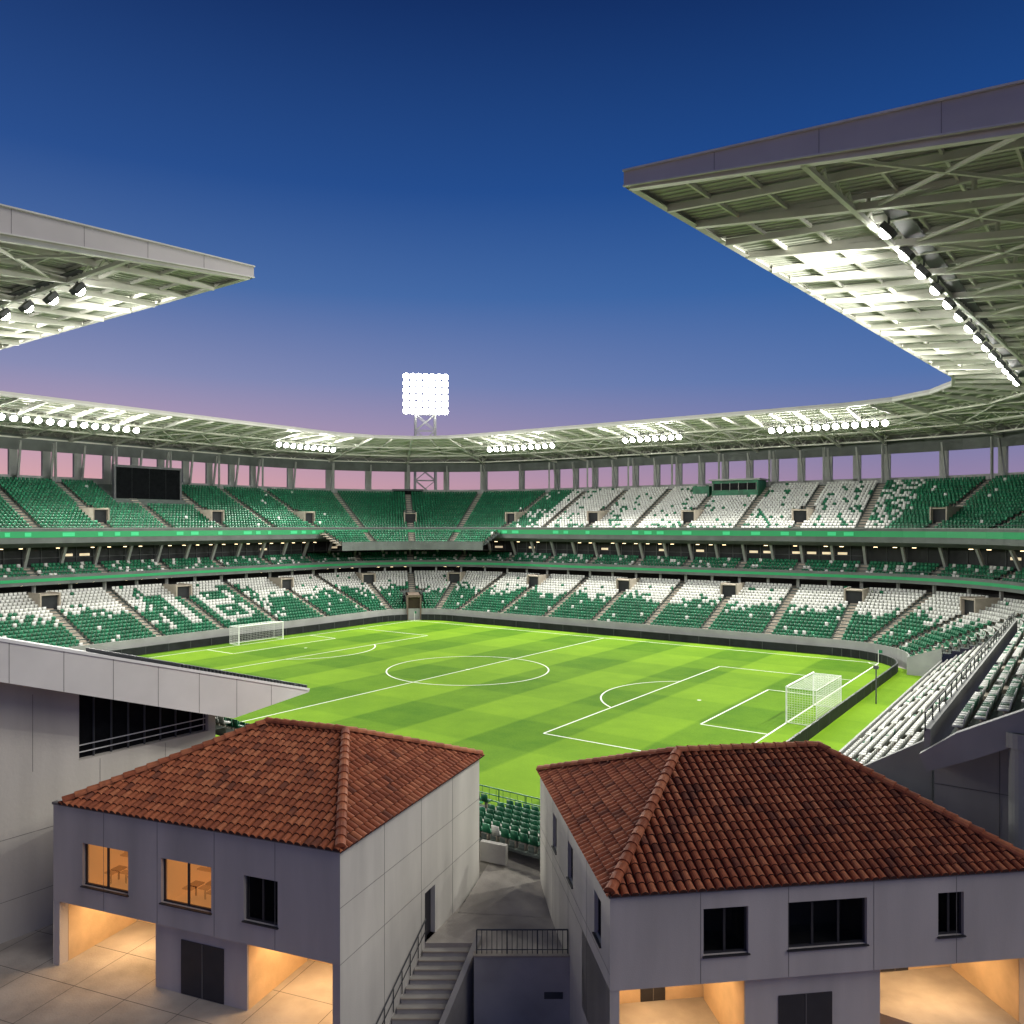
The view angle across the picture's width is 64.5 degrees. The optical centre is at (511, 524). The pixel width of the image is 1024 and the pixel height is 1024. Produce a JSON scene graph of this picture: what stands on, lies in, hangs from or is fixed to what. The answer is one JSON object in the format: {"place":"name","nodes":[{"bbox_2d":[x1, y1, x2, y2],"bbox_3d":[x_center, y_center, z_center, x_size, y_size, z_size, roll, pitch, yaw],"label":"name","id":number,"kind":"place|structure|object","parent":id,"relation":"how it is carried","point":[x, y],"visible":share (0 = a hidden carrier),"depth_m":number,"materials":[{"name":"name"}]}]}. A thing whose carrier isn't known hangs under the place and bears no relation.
{"place":"outdoors","nodes":[
{"label":"outdoors","id":0,"kind":"place"},
{"bbox_2d":[0,921,719,1023],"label":"plaza pavement","id":1,"kind":"structure","parent":0,"point":[111,979],"depth_m":28.89,"materials":[{"name":"grey concrete"}]},
{"bbox_2d":[0,0,1023,489],"label":"sky","id":2,"kind":"structure","parent":0,"point":[416,187],"materials":[{"name":"blue"}]},
{"bbox_2d":[413,619,1020,1023],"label":"apron","id":3,"kind":"object","parent":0,"point":[943,995],"visible":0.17,"depth_m":28.07,"materials":[{"name":"beige concrete"}]},
{"bbox_2d":[479,819,539,865],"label":"retaining wall","id":4,"kind":"structure","parent":3,"relation":"on","point":[494,852],"depth_m":37.93,"materials":[{"name":"concrete"}]},
{"bbox_2d":[0,429,1023,858],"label":"grandstand","id":5,"kind":"object","parent":3,"relation":"on","point":[916,575],"visible":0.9,"depth_m":121.46,"materials":[{"name":"plastic"}]},
{"bbox_2d":[112,464,181,499],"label":"scoreboard","id":6,"kind":"object","parent":5,"relation":"attached to","point":[141,482],"visible":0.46,"depth_m":129.73,"materials":[{"name":"metal"}]},
{"bbox_2d":[392,489,423,495],"bbox_3d":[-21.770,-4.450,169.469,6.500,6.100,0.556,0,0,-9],"label":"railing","id":7,"kind":"object","parent":5,"relation":"attached to","point":[407,491],"visible":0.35,"depth_m":169.24,"materials":[{"name":"metal"}]},
{"bbox_2d":[479,784,539,806],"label":"green railing","id":8,"kind":"object","parent":5,"relation":"on","point":[524,802],"visible":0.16,"depth_m":46.54,"materials":[{"name":"green metal"}]},
{"bbox_2d":[0,79,1023,464],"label":"roof structure","id":9,"kind":"object","parent":5,"relation":"on","point":[802,209],"visible":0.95,"depth_m":49.20,"materials":[{"name":"paint"}]},
{"bbox_2d":[0,209,1023,451],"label":"floodlight bank","id":10,"kind":"structure","parent":9,"relation":"attached to","point":[909,228],"depth_m":54.97,"materials":[{"name":"metal"}]},
{"bbox_2d":[692,478,768,496],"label":"press box","id":11,"kind":"object","parent":5,"relation":"on","point":[745,486],"visible":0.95,"depth_m":136.28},
{"bbox_2d":[138,620,921,815],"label":"football pitch","id":12,"kind":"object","parent":3,"relation":"on","point":[517,706],"visible":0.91,"depth_m":81.31,"materials":[{"name":"green plant"}]},
{"bbox_2d":[230,621,283,644],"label":"goal","id":13,"kind":"object","parent":12,"relation":"on","point":[238,632],"visible":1,"depth_m":113.60,"materials":[{"name":"white paint"}]},
{"bbox_2d":[110,614,897,741],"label":"advertising board","id":14,"kind":"object","parent":12,"relation":"on","point":[815,727],"visible":0.86,"depth_m":110.03,"materials":[{"name":"metal"}]},
{"bbox_2d":[785,672,840,725],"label":"goal","id":15,"kind":"object","parent":12,"relation":"on","point":[813,680],"visible":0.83,"depth_m":68.58,"materials":[{"name":"white paint"}]},
{"bbox_2d":[873,665,878,703],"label":"camera mast","id":16,"kind":"object","parent":12,"relation":"on","point":[875,667],"visible":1,"depth_m":74.30,"materials":[{"name":"metal"}]},
{"label":"ground","id":17,"kind":"structure","parent":0,"visible":0},
{"bbox_2d":[0,637,309,943],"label":"concrete building","id":18,"kind":"structure","parent":17,"relation":"on","point":[72,720],"depth_m":34.35,"materials":[{"name":"concrete"}]},
{"bbox_2d":[52,760,478,1023],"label":"walls and windows","id":19,"kind":"structure","parent":17,"relation":"on","point":[244,922],"depth_m":29.14,"materials":[{"name":"grey concrete"}]},
{"bbox_2d":[138,731,339,845],"bbox_3d":[-9.225,9.550,33.909,12.231,2.200,11.461,0,0,21],"label":"roof base","id":20,"kind":"object","parent":19,"relation":"on","point":[297,801],"visible":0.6,"depth_m":29.23,"materials":[{"name":"red tile"}]},
{"bbox_2d":[58,723,340,851],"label":"roof tiles","id":21,"kind":"object","parent":20,"relation":"on","point":[204,773],"visible":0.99,"depth_m":30.29,"materials":[{"name":"red tile"}]},
{"bbox_2d":[62,717,482,847],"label":"ridge tiles","id":22,"kind":"object","parent":20,"relation":"attached to","point":[341,819],"visible":0.87,"depth_m":32.26,"materials":[{"name":"red tile"}]},
{"bbox_2d":[340,731,484,853],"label":"roof tiles","id":23,"kind":"object","parent":20,"relation":"on","point":[389,779],"visible":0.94,"depth_m":31.79,"materials":[{"name":"red tile"}]},
{"bbox_2d":[403,373,447,489],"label":"floodlight tower","id":24,"kind":"structure","parent":17,"relation":"on","point":[432,391],"depth_m":184.22,"materials":[{"name":"white metal"}]},
{"bbox_2d":[392,935,569,1023],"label":"staircase","id":25,"kind":"structure","parent":17,"relation":"on","point":[456,985],"depth_m":30.30,"materials":[{"name":"concrete"}]},
{"bbox_2d":[376,918,426,1023],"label":"handrail","id":26,"kind":"object","parent":25,"relation":"on","point":[401,971],"visible":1,"depth_m":30.18,"materials":[{"name":"metal"}]},
{"bbox_2d":[476,929,567,953],"bbox_3d":[0.385,15.660,30.450,3.469,0.980,0.060,0,0,0],"label":"handrail","id":27,"kind":"object","parent":25,"relation":"on","point":[527,930],"visible":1,"depth_m":30.43,"materials":[{"name":"metal"}]},
{"bbox_2d":[425,850,563,950],"bbox_3d":[-0.841,17.325,35.000,6.369,3.350,9.200,0,0,0],"label":"landing","id":28,"kind":"object","parent":17,"relation":"on","point":[510,895],"visible":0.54,"depth_m":34.38,"materials":[{"name":"grey concrete"}]},
{"bbox_2d":[540,778,1023,1023],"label":"walls and windows","id":29,"kind":"structure","parent":17,"relation":"on","point":[826,953],"depth_m":25.83,"materials":[{"name":"grey concrete"}]},
{"bbox_2d":[610,749,1012,893],"bbox_3d":[9.215,10.025,31.574,14.330,2.450,12.360,0,0,-8],"label":"roof base","id":30,"kind":"object","parent":29,"relation":"on","point":[757,829],"visible":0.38,"depth_m":27.27,"materials":[{"name":"red tile"}]},
{"bbox_2d":[536,752,670,896],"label":"roof tiles","id":31,"kind":"object","parent":30,"relation":"on","point":[601,805],"visible":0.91,"depth_m":30.35,"materials":[{"name":"red tile"}]},
{"bbox_2d":[545,746,815,769],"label":"roof tiles","id":32,"kind":"object","parent":30,"relation":"on","point":[734,750],"visible":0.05,"depth_m":31.92,"materials":[{"name":"red tile"}]},
{"bbox_2d":[536,740,1023,892],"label":"ridge tiles","id":33,"kind":"object","parent":30,"relation":"attached to","point":[620,868],"visible":0.99,"depth_m":29.50,"materials":[{"name":"red tile"}]},
{"bbox_2d":[608,746,1023,897],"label":"roof tiles","id":34,"kind":"object","parent":30,"relation":"on","point":[940,829],"visible":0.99,"depth_m":27.35,"materials":[{"name":"red tile"}]}
]}

